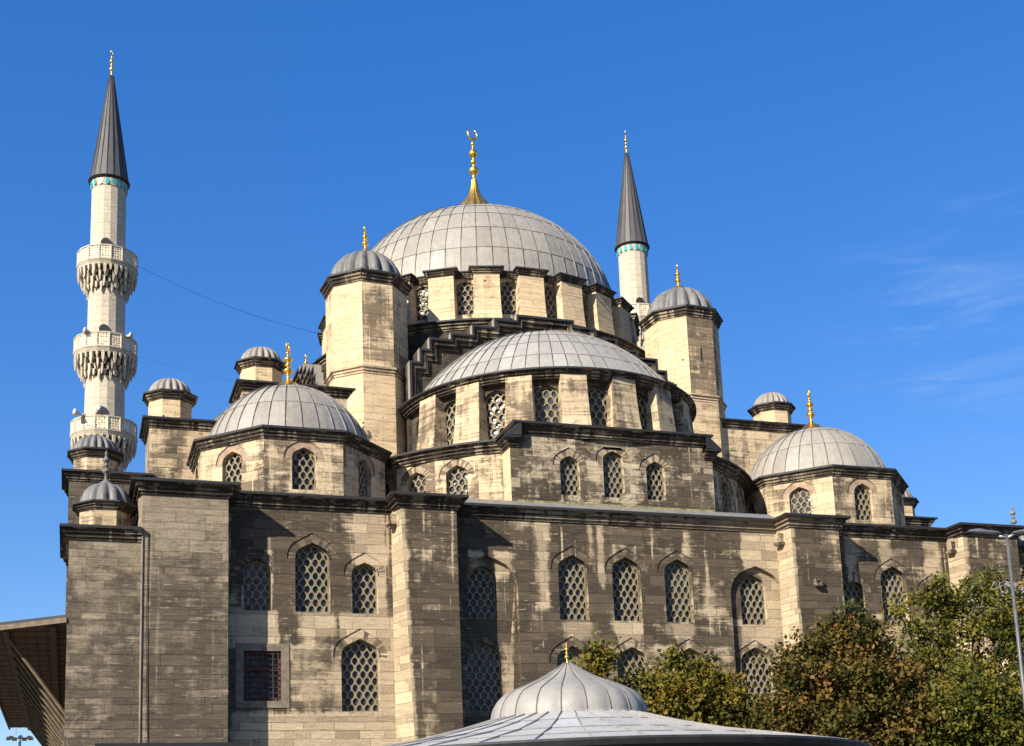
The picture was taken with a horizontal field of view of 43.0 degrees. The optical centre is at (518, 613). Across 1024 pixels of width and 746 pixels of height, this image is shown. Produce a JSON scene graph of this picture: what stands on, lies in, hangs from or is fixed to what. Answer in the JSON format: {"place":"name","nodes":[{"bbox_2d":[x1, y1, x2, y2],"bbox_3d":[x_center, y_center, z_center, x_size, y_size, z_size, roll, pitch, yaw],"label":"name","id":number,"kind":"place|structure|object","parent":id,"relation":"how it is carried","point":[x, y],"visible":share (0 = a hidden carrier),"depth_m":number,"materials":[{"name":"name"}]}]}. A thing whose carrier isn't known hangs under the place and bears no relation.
{"place":"outdoors","nodes":[
{"label":"outdoors","id":0,"kind":"place"},
{"bbox_2d":[6,730,32,745],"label":"floodlight mast","id":1,"kind":"object","parent":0,"point":[20,737],"visible":0.97,"depth_m":162.78,"materials":[{"name":"metal"}]},
{"bbox_2d":[95,742,248,745],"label":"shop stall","id":2,"kind":"object","parent":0,"point":[184,744],"visible":1,"depth_m":23.68,"materials":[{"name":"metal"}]},
{"bbox_2d":[0,0,1023,745],"label":"sky","id":3,"kind":"structure","parent":0,"point":[842,181],"materials":[{"name":"blue"}]},
{"bbox_2d":[59,129,1023,745],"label":"mosque","id":4,"kind":"structure","parent":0,"point":[475,461],"depth_m":60.80,"materials":[{"name":"stone"}]},
{"bbox_2d":[0,614,66,745],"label":"wooden eave","id":5,"kind":"object","parent":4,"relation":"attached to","point":[32,655],"visible":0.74,"depth_m":60.64,"materials":[{"name":"brown wood"}]},
{"bbox_2d":[225,453,241,489],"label":"window","id":6,"kind":"structure","parent":4,"relation":"in","point":[233,469],"depth_m":58.43,"materials":[{"name":"stone"}]},
{"bbox_2d":[244,560,269,610],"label":"window","id":7,"kind":"structure","parent":4,"relation":"in","point":[256,574],"depth_m":54.68,"materials":[{"name":"stone"}]},
{"bbox_2d":[235,643,289,707],"bbox_3d":[-10.609,2.596,53.856,2.200,2.680,0.330,1,-11,-19],"label":"barred window","id":8,"kind":"structure","parent":4,"relation":"in","point":[259,683],"depth_m":53.84,"materials":[{"name":"stone"}]},
{"bbox_2d":[292,449,315,489],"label":"window","id":9,"kind":"structure","parent":4,"relation":"in","point":[303,461],"depth_m":58.17,"materials":[{"name":"stone"}]},
{"bbox_2d":[295,544,328,611],"bbox_3d":[-8.843,-1.470,55.540,1.483,3.012,0.168,1,-11,-19],"label":"window","id":10,"kind":"structure","parent":4,"relation":"in","point":[311,562],"depth_m":55.52,"materials":[{"name":"stone"}]},
{"bbox_2d":[341,640,378,711],"bbox_3d":[-6.787,2.675,55.409,1.650,3.121,0.141,1,-11,-19],"label":"window","id":11,"kind":"structure","parent":4,"relation":"in","point":[359,660],"depth_m":55.40,"materials":[{"name":"stone"}]},
{"bbox_2d":[358,461,367,496],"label":"window","id":12,"kind":"structure","parent":4,"relation":"in","point":[362,473],"depth_m":60.33,"materials":[{"name":"stone"}]},
{"bbox_2d":[352,564,376,613],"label":"window","id":13,"kind":"structure","parent":4,"relation":"in","point":[364,589],"depth_m":56.18,"materials":[{"name":"stone"}]},
{"bbox_2d":[385,482,388,496],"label":"window","id":14,"kind":"structure","parent":4,"relation":"in","point":[386,485],"depth_m":63.56,"materials":[{"name":"stone"}]},
{"bbox_2d":[409,473,425,491],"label":"window","id":15,"kind":"structure","parent":4,"relation":"in","point":[416,483],"depth_m":62.50,"materials":[{"name":"stone"}]},
{"bbox_2d":[416,287,427,320],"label":"window","id":16,"kind":"structure","parent":4,"relation":"in","point":[422,294],"depth_m":73.99,"materials":[{"name":"stone"}]},
{"bbox_2d":[446,402,455,443],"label":"window","id":17,"kind":"structure","parent":4,"relation":"in","point":[450,415],"depth_m":65.37,"materials":[{"name":"stone"}]},
{"bbox_2d":[448,466,467,494],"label":"window","id":18,"kind":"structure","parent":4,"relation":"in","point":[457,477],"depth_m":61.61,"materials":[{"name":"stone"}]},
{"bbox_2d":[456,282,473,314],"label":"window","id":19,"kind":"structure","parent":4,"relation":"in","point":[465,301],"depth_m":73.52,"materials":[{"name":"stone"}]},
{"bbox_2d":[467,566,495,618],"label":"window","id":20,"kind":"structure","parent":4,"relation":"in","point":[481,604],"depth_m":58.07,"materials":[{"name":"stone"}]},
{"bbox_2d":[467,643,500,711],"bbox_3d":[-1.542,2.849,57.367,1.582,3.091,0.117,1,-11,-19],"label":"window","id":21,"kind":"structure","parent":4,"relation":"in","point":[483,661],"depth_m":57.36,"materials":[{"name":"stone"}]},
{"bbox_2d":[486,392,504,439],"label":"window","id":22,"kind":"structure","parent":4,"relation":"in","point":[495,403],"depth_m":64.05,"materials":[{"name":"stone"}]},
{"bbox_2d":[500,281,515,314],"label":"window","id":23,"kind":"structure","parent":4,"relation":"in","point":[507,289],"depth_m":73.70,"materials":[{"name":"stone"}]},
{"bbox_2d":[535,387,558,422],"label":"window","id":24,"kind":"structure","parent":4,"relation":"in","point":[546,398],"depth_m":63.63,"materials":[{"name":"stone"}]},
{"bbox_2d":[544,286,555,317],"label":"window","id":25,"kind":"structure","parent":4,"relation":"in","point":[549,293],"depth_m":74.51,"materials":[{"name":"stone"}]},
{"bbox_2d":[560,457,578,495],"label":"window","id":26,"kind":"structure","parent":4,"relation":"in","point":[568,467],"depth_m":61.03,"materials":[{"name":"stone"}]},
{"bbox_2d":[557,647,586,669],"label":"window","id":27,"kind":"structure","parent":4,"relation":"in","point":[561,655],"depth_m":58.69,"materials":[{"name":"stone"}]},
{"bbox_2d":[558,556,586,619],"bbox_3d":[2.392,-1.119,59.348,1.422,3.010,0.121,1,-11,-19],"label":"window","id":28,"kind":"structure","parent":4,"relation":"in","point":[571,572],"depth_m":59.35,"materials":[{"name":"stone"}]},
{"bbox_2d":[582,296,587,326],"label":"window","id":29,"kind":"structure","parent":4,"relation":"in","point":[585,307],"depth_m":76.02,"materials":[{"name":"stone"}]},
{"bbox_2d":[588,388,606,425],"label":"window","id":30,"kind":"structure","parent":4,"relation":"in","point":[597,398],"depth_m":64.05,"materials":[{"name":"stone"}]},
{"bbox_2d":[603,452,622,497],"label":"window","id":31,"kind":"structure","parent":4,"relation":"in","point":[612,466],"depth_m":61.78,"materials":[{"name":"stone"}]},
{"bbox_2d":[612,559,639,620],"bbox_3d":[4.895,-1.054,60.220,1.420,3.011,0.150,1,-11,-19],"label":"window","id":32,"kind":"structure","parent":4,"relation":"in","point":[624,574],"depth_m":60.23,"materials":[{"name":"stone"}]},
{"bbox_2d":[617,648,645,691],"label":"window","id":33,"kind":"structure","parent":4,"relation":"in","point":[629,654],"depth_m":59.61,"materials":[{"name":"stone"}]},
{"bbox_2d":[636,394,646,428],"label":"window","id":34,"kind":"structure","parent":4,"relation":"in","point":[641,405],"depth_m":65.42,"materials":[{"name":"stone"}]},
{"bbox_2d":[646,463,663,499],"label":"window","id":35,"kind":"structure","parent":4,"relation":"in","point":[654,473],"depth_m":62.46,"materials":[{"name":"stone"}]},
{"bbox_2d":[664,561,691,622],"bbox_3d":[7.397,-0.997,61.057,1.422,3.011,0.111,1,-11,-19],"label":"window","id":36,"kind":"structure","parent":4,"relation":"in","point":[677,586],"depth_m":61.07,"materials":[{"name":"stone"}]},
{"bbox_2d":[677,649,700,710],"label":"window","id":37,"kind":"structure","parent":4,"relation":"in","point":[692,653],"depth_m":60.62,"materials":[{"name":"stone"}]},
{"bbox_2d":[721,484,727,511],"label":"window","id":38,"kind":"structure","parent":4,"relation":"in","point":[724,494],"depth_m":66.32,"materials":[{"name":"stone"}]},
{"bbox_2d":[748,502,754,513],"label":"window","id":39,"kind":"structure","parent":4,"relation":"in","point":[752,509],"depth_m":70.29,"materials":[{"name":"stone"}]},
{"bbox_2d":[740,576,765,624],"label":"window","id":40,"kind":"structure","parent":4,"relation":"in","point":[751,590],"depth_m":62.50,"materials":[{"name":"stone"}]},
{"bbox_2d":[741,648,770,702],"bbox_3d":[11.219,3.169,61.759,1.583,3.091,0.158,1,-11,-19],"label":"window","id":41,"kind":"structure","parent":4,"relation":"in","point":[748,668],"depth_m":61.84,"materials":[{"name":"stone"}]},
{"bbox_2d":[790,488,810,513],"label":"window","id":42,"kind":"structure","parent":4,"relation":"in","point":[800,498],"depth_m":67.80,"materials":[{"name":"stone"}]},
{"bbox_2d":[844,582,862,618],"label":"window","id":43,"kind":"structure","parent":4,"relation":"in","point":[851,590],"depth_m":64.19,"materials":[{"name":"stone"}]},
{"bbox_2d":[854,485,871,519],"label":"window","id":44,"kind":"structure","parent":4,"relation":"in","point":[862,499],"depth_m":67.58,"materials":[{"name":"stone"}]},
{"bbox_2d":[881,568,906,625],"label":"window","id":45,"kind":"structure","parent":4,"relation":"in","point":[891,581],"depth_m":64.99,"materials":[{"name":"stone"}]},
{"bbox_2d":[923,585,939,626],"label":"window","id":46,"kind":"structure","parent":4,"relation":"in","point":[928,590],"depth_m":65.60,"materials":[{"name":"stone"}]},
{"bbox_2d":[963,580,1023,676],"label":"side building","id":47,"kind":"structure","parent":0,"point":[987,640],"depth_m":62.09,"materials":[{"name":"stone"}]},
{"label":"pavement","id":48,"kind":"structure","parent":0,"visible":0},
{"bbox_2d":[70,50,137,471],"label":"minaret","id":49,"kind":"object","parent":48,"relation":"on","point":[105,362],"visible":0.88,"depth_m":98.15,"materials":[{"name":"stone"}]},
{"bbox_2d":[72,408,85,415],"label":"loudspeaker","id":50,"kind":"object","parent":49,"relation":"attached to","point":[75,412],"visible":1,"depth_m":95.00,"materials":[{"name":"metal"}]},
{"bbox_2d":[83,327,92,334],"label":"loudspeaker","id":51,"kind":"object","parent":49,"relation":"attached to","point":[85,329],"visible":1,"depth_m":96.46,"materials":[{"name":"metal"}]},
{"bbox_2d":[95,405,103,413],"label":"loudspeaker","id":52,"kind":"object","parent":49,"relation":"attached to","point":[99,408],"visible":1,"depth_m":95.31,"materials":[{"name":"metal"}]},
{"bbox_2d":[98,407,106,427],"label":"doorway","id":53,"kind":"structure","parent":49,"relation":"in","point":[104,412],"depth_m":96.33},
{"bbox_2d":[99,324,108,343],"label":"doorway","id":54,"kind":"structure","parent":49,"relation":"in","point":[103,327],"depth_m":97.59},
{"bbox_2d":[101,238,110,255],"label":"doorway","id":55,"kind":"structure","parent":49,"relation":"in","point":[104,240],"depth_m":98.91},
{"bbox_2d":[124,332,132,337],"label":"loudspeaker","id":56,"kind":"object","parent":49,"relation":"attached to","point":[130,334],"visible":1,"depth_m":97.58,"materials":[{"name":"metal"}]},
{"bbox_2d":[163,278,315,332],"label":"cable","id":57,"kind":"object","parent":49,"relation":"hanging from","point":[242,311],"visible":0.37,"depth_m":102.83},
{"bbox_2d":[385,643,869,745],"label":"domed kiosk","id":58,"kind":"object","parent":48,"relation":"on","point":[566,703],"visible":1,"depth_m":28.79,"materials":[{"name":"lead sheet metal"},{"name":"gilded metal"}]},
{"bbox_2d":[615,131,650,350],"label":"minaret","id":59,"kind":"object","parent":48,"relation":"on","point":[632,247],"visible":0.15,"depth_m":114.49,"materials":[{"name":"stone"}]},
{"bbox_2d":[636,297,643,308],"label":"doorway","id":60,"kind":"structure","parent":59,"relation":"in","point":[639,300],"depth_m":113.29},
{"bbox_2d":[562,632,776,729],"bbox_3d":[4.750,4.870,41.006,7.297,8.511,4.352,4,-12,-31],"label":"tree","id":61,"kind":"object","parent":48,"relation":"on","point":[703,690],"visible":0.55,"depth_m":40.96,"materials":[{"name":"green plant"}]},
{"bbox_2d":[721,596,952,745],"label":"tree","id":62,"kind":"object","parent":48,"relation":"on","point":[836,680],"visible":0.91,"depth_m":41.51,"materials":[{"name":"green plant"}]},
{"bbox_2d":[862,655,1023,745],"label":"tree","id":63,"kind":"object","parent":48,"relation":"on","point":[991,713],"visible":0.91,"depth_m":42.37,"materials":[{"name":"green plant"}]},
{"bbox_2d":[877,556,1023,743],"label":"tree","id":64,"kind":"object","parent":48,"relation":"on","point":[988,624],"visible":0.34,"depth_m":49.78,"materials":[{"name":"green plant"}]},
{"bbox_2d":[967,528,1023,706],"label":"street lamp","id":65,"kind":"object","parent":48,"relation":"on","point":[984,532],"visible":1,"depth_m":36.68,"materials":[{"name":"metal"}]}
]}

